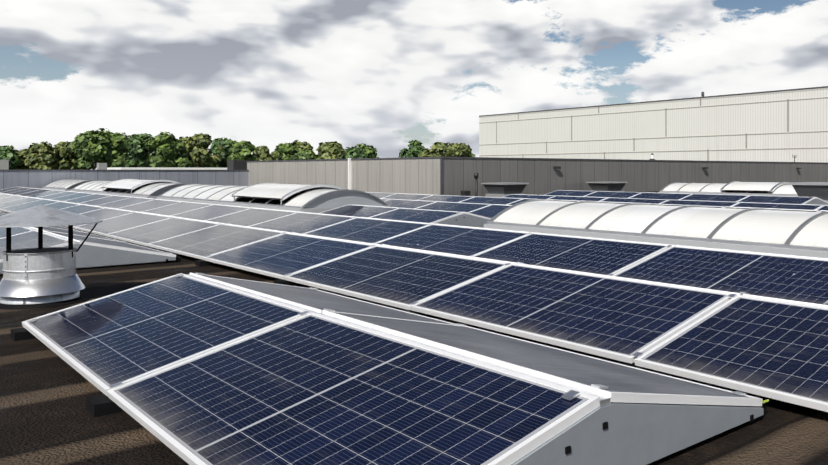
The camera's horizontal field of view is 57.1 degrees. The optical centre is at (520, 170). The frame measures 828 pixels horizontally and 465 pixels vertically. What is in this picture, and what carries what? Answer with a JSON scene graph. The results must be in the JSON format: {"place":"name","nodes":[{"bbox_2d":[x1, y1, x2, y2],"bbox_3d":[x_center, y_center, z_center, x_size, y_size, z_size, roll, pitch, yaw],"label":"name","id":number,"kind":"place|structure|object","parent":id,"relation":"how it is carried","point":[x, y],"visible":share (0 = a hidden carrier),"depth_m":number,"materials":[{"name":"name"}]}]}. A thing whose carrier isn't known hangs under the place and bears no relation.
{"place":"outdoors","nodes":[
{"label":"outdoors","id":0,"kind":"place"},
{"bbox_2d":[0,145,18,169],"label":"tree","id":1,"kind":"object","parent":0,"point":[10,154],"visible":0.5,"depth_m":136.21,"materials":[{"name":"green plant"}]},
{"bbox_2d":[14,149,30,169],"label":"tree","id":2,"kind":"object","parent":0,"point":[22,154],"visible":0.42,"depth_m":141.93,"materials":[{"name":"green plant"}]},
{"bbox_2d":[24,141,59,169],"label":"tree","id":3,"kind":"object","parent":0,"point":[43,155],"visible":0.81,"depth_m":138.25,"materials":[{"name":"green plant"}]},
{"bbox_2d":[53,141,81,169],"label":"tree","id":4,"kind":"object","parent":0,"point":[68,158],"visible":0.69,"depth_m":147.46,"materials":[{"name":"green plant"}]},
{"bbox_2d":[70,131,113,169],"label":"tree","id":5,"kind":"object","parent":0,"point":[92,148],"visible":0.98,"depth_m":133.27,"materials":[{"name":"green plant"}]},
{"bbox_2d":[72,128,113,157],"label":"tree","id":6,"kind":"object","parent":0,"point":[102,130],"visible":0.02,"depth_m":147.18,"materials":[{"name":"green plant"}]},
{"bbox_2d":[108,132,130,166],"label":"tree","id":7,"kind":"object","parent":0,"point":[120,155],"visible":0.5,"depth_m":144.51,"materials":[{"name":"green plant"}]},
{"bbox_2d":[0,160,248,169],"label":"neighbour roof units","id":8,"kind":"object","parent":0,"point":[231,164],"visible":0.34,"depth_m":70.63,"materials":[{"name":"white paint"}]},
{"bbox_2d":[121,133,153,166],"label":"tree","id":9,"kind":"object","parent":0,"point":[136,148],"visible":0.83,"depth_m":130.56,"materials":[{"name":"green plant"}]},
{"bbox_2d":[145,132,179,166],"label":"tree","id":10,"kind":"object","parent":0,"point":[162,147],"visible":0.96,"depth_m":127.68,"materials":[{"name":"green plant"}]},
{"bbox_2d":[168,139,191,166],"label":"tree","id":11,"kind":"object","parent":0,"point":[182,160],"visible":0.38,"depth_m":144.01,"materials":[{"name":"green plant"}]},
{"bbox_2d":[179,136,195,166],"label":"tree","id":12,"kind":"object","parent":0,"point":[183,139],"visible":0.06,"depth_m":148.78,"materials":[{"name":"green plant"}]},
{"bbox_2d":[186,133,219,167],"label":"tree","id":13,"kind":"object","parent":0,"point":[197,145],"visible":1,"depth_m":132.12,"materials":[{"name":"green plant"}]},
{"bbox_2d":[211,137,232,167],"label":"tree","id":14,"kind":"object","parent":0,"point":[220,147],"visible":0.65,"depth_m":148.67,"materials":[{"name":"green plant"}]},
{"bbox_2d":[226,140,256,162],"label":"tree","id":15,"kind":"object","parent":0,"point":[242,150],"visible":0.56,"depth_m":134.09,"materials":[{"name":"green plant"}]},
{"bbox_2d":[252,146,279,160],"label":"tree","id":16,"kind":"object","parent":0,"point":[261,153],"visible":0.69,"depth_m":142.23,"materials":[{"name":"green plant"}]},
{"bbox_2d":[271,143,301,159],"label":"tree","id":17,"kind":"object","parent":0,"point":[286,151],"visible":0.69,"depth_m":145.51,"materials":[{"name":"green plant"}]},
{"bbox_2d":[289,140,312,151],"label":"tree","id":18,"kind":"object","parent":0,"point":[302,145],"visible":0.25,"depth_m":164.24,"materials":[{"name":"green plant"}]},
{"bbox_2d":[297,149,319,159],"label":"tree","id":19,"kind":"object","parent":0,"point":[308,154],"visible":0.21,"depth_m":128.01,"materials":[{"name":"green plant"}]},
{"bbox_2d":[316,141,346,158],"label":"tree","id":20,"kind":"object","parent":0,"point":[331,150],"visible":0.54,"depth_m":128.11,"materials":[{"name":"green plant"}]},
{"bbox_2d":[344,146,366,158],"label":"tree","id":21,"kind":"object","parent":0,"point":[352,152],"visible":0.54,"depth_m":139.86,"materials":[{"name":"green plant"}]},
{"bbox_2d":[355,143,378,157],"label":"tree","id":22,"kind":"object","parent":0,"point":[370,151],"visible":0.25,"depth_m":155.57,"materials":[{"name":"green plant"}]},
{"bbox_2d":[398,140,424,157],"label":"tree","id":23,"kind":"object","parent":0,"point":[416,147],"visible":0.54,"depth_m":147.06,"materials":[{"name":"green plant"}]},
{"bbox_2d":[0,191,827,464],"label":"roof","id":24,"kind":"structure","parent":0,"point":[47,417],"depth_m":3.57,"materials":[{"name":"brown"}]},
{"bbox_2d":[0,205,102,309],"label":"roof vent","id":25,"kind":"object","parent":24,"relation":"on","point":[40,276],"visible":1,"depth_m":6.61,"materials":[{"name":"metal"}]},
{"bbox_2d":[42,179,94,190],"bbox_3d":[-23.011,0.848,39.153,2.520,0.738,5.420,0,0,-42],"label":"rooflight","id":26,"kind":"object","parent":24,"relation":"on","point":[66,184],"visible":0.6,"depth_m":38.10,"materials":[{"name":"white plastic"}]},
{"bbox_2d":[0,211,180,273],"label":"solar panel row","id":27,"kind":"object","parent":24,"relation":"on","point":[96,250],"visible":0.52,"depth_m":9.46,"materials":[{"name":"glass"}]},
{"bbox_2d":[0,170,248,189],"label":"parapet wall","id":28,"kind":"structure","parent":24,"relation":"on","point":[39,179],"depth_m":43.06,"materials":[{"name":"grey metal"}]},
{"bbox_2d":[70,179,187,198],"bbox_3d":[-16.424,0.792,31.964,2.520,0.850,11.920,0,0,-42],"label":"rooflight","id":29,"kind":"object","parent":24,"relation":"on","point":[153,189],"visible":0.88,"depth_m":29.80,"materials":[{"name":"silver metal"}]},
{"bbox_2d":[157,183,389,212],"bbox_3d":[-8.014,0.792,22.784,2.520,0.850,10.820,0,0,-42],"label":"rooflight","id":30,"kind":"object","parent":24,"relation":"on","point":[319,198],"visible":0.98,"depth_m":19.89,"materials":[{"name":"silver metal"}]},
{"bbox_2d":[348,158,350,188],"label":"vent pipe","id":31,"kind":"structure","parent":24,"relation":"on","point":[349,173],"depth_m":38.49,"materials":[{"name":"white metal"}]},
{"bbox_2d":[11,272,765,464],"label":"solar panel row","id":32,"kind":"object","parent":24,"relation":"on","point":[196,368],"visible":1,"depth_m":3.37,"materials":[{"name":"glass"}]},
{"bbox_2d":[321,204,490,226],"bbox_3d":[-2.692,1.019,16.873,2.422,0.357,4.602,0,0,-42],"label":"solar panel row","id":33,"kind":"object","parent":24,"relation":"on","point":[435,216],"visible":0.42,"depth_m":15.77,"materials":[{"name":"glass"}]},
{"bbox_2d":[0,193,827,411],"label":"solar panel row","id":34,"kind":"object","parent":24,"relation":"on","point":[773,348],"visible":0.85,"depth_m":5.56,"materials":[{"name":"glass"}]},
{"bbox_2d":[0,187,827,304],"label":"solar panel row","id":35,"kind":"object","parent":24,"relation":"on","point":[793,277],"visible":0.85,"depth_m":9.15,"materials":[{"name":"glass"}]},
{"bbox_2d":[380,198,511,217],"bbox_3d":[-5.341,1.019,23.797,2.422,0.357,45.966,0,0,-42],"label":"solar panel row","id":36,"kind":"object","parent":24,"relation":"on","point":[488,210],"visible":0.12,"depth_m":19.33,"materials":[{"name":"glass"}]},
{"bbox_2d":[461,173,477,196],"bbox_3d":[-2.225,0.667,33.038,0.850,1.100,0.300,0,0,-42],"label":"vent pipe","id":37,"kind":"object","parent":24,"relation":"on","point":[465,193],"visible":0.83,"depth_m":33.18,"materials":[{"name":"black metal"}]},
{"bbox_2d":[481,182,528,196],"bbox_3d":[-0.708,0.882,33.343,1.500,0.670,1.500,0,0,-42],"label":"roof vent","id":38,"kind":"object","parent":24,"relation":"on","point":[498,189],"visible":0.83,"depth_m":32.92,"materials":[{"name":"grey metal"}]},
{"bbox_2d":[367,192,826,211],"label":"solar panel row","id":39,"kind":"object","parent":24,"relation":"on","point":[475,199],"visible":0.15,"depth_m":23.60,"materials":[{"name":"glass"}]},
{"bbox_2d":[586,181,627,191],"bbox_3d":[4.392,0.898,38.287,1.500,0.638,1.500,0,0,-42],"label":"roof vent","id":40,"kind":"object","parent":24,"relation":"on","point":[607,186],"visible":0.79,"depth_m":37.86,"materials":[{"name":"grey metal"}]},
{"bbox_2d":[484,199,827,257],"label":"rooflight","id":41,"kind":"object","parent":24,"relation":"on","point":[795,233],"visible":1,"depth_m":10.38,"materials":[{"name":"translucent white polycarbonate"},{"name":"aluminium"}]},
{"bbox_2d":[503,194,827,210],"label":"solar panel row","id":42,"kind":"object","parent":24,"relation":"on","point":[728,204],"visible":0.27,"depth_m":21.09,"materials":[{"name":"glass"}]},
{"bbox_2d":[545,190,827,204],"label":"solar panel row","id":43,"kind":"object","parent":24,"relation":"on","point":[746,198],"visible":0.52,"depth_m":26.46,"materials":[{"name":"glass"}]},
{"bbox_2d":[658,181,798,196],"bbox_3d":[8.936,0.834,30.515,2.520,0.766,6.320,0,0,-42],"label":"rooflight","id":44,"kind":"object","parent":24,"relation":"on","point":[762,188],"visible":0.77,"depth_m":29.77,"materials":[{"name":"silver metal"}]},
{"bbox_2d":[790,182,827,201],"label":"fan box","id":45,"kind":"object","parent":24,"relation":"on","point":[813,189],"visible":0.54,"depth_m":25.45,"materials":[{"name":"grey metal"}]},
{"bbox_2d":[0,0,827,169],"label":"sky","id":46,"kind":"structure","parent":0,"point":[386,75],"materials":[{"name":"white"}]},
{"bbox_2d":[419,142,449,156],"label":"tree","id":47,"kind":"object","parent":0,"point":[437,149],"visible":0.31,"depth_m":134.89,"materials":[{"name":"green plant"}]},
{"bbox_2d":[445,143,471,156],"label":"tree","id":48,"kind":"object","parent":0,"point":[457,150],"visible":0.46,"depth_m":129.01,"materials":[{"name":"green plant"}]},
{"bbox_2d":[246,157,827,196],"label":"block walls","id":49,"kind":"structure","parent":0,"point":[453,176],"depth_m":39.14,"materials":[{"name":"grey"}]},
{"bbox_2d":[479,86,827,162],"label":"beige warehouse","id":50,"kind":"structure","parent":0,"point":[787,125],"depth_m":96.31,"materials":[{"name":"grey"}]}
]}

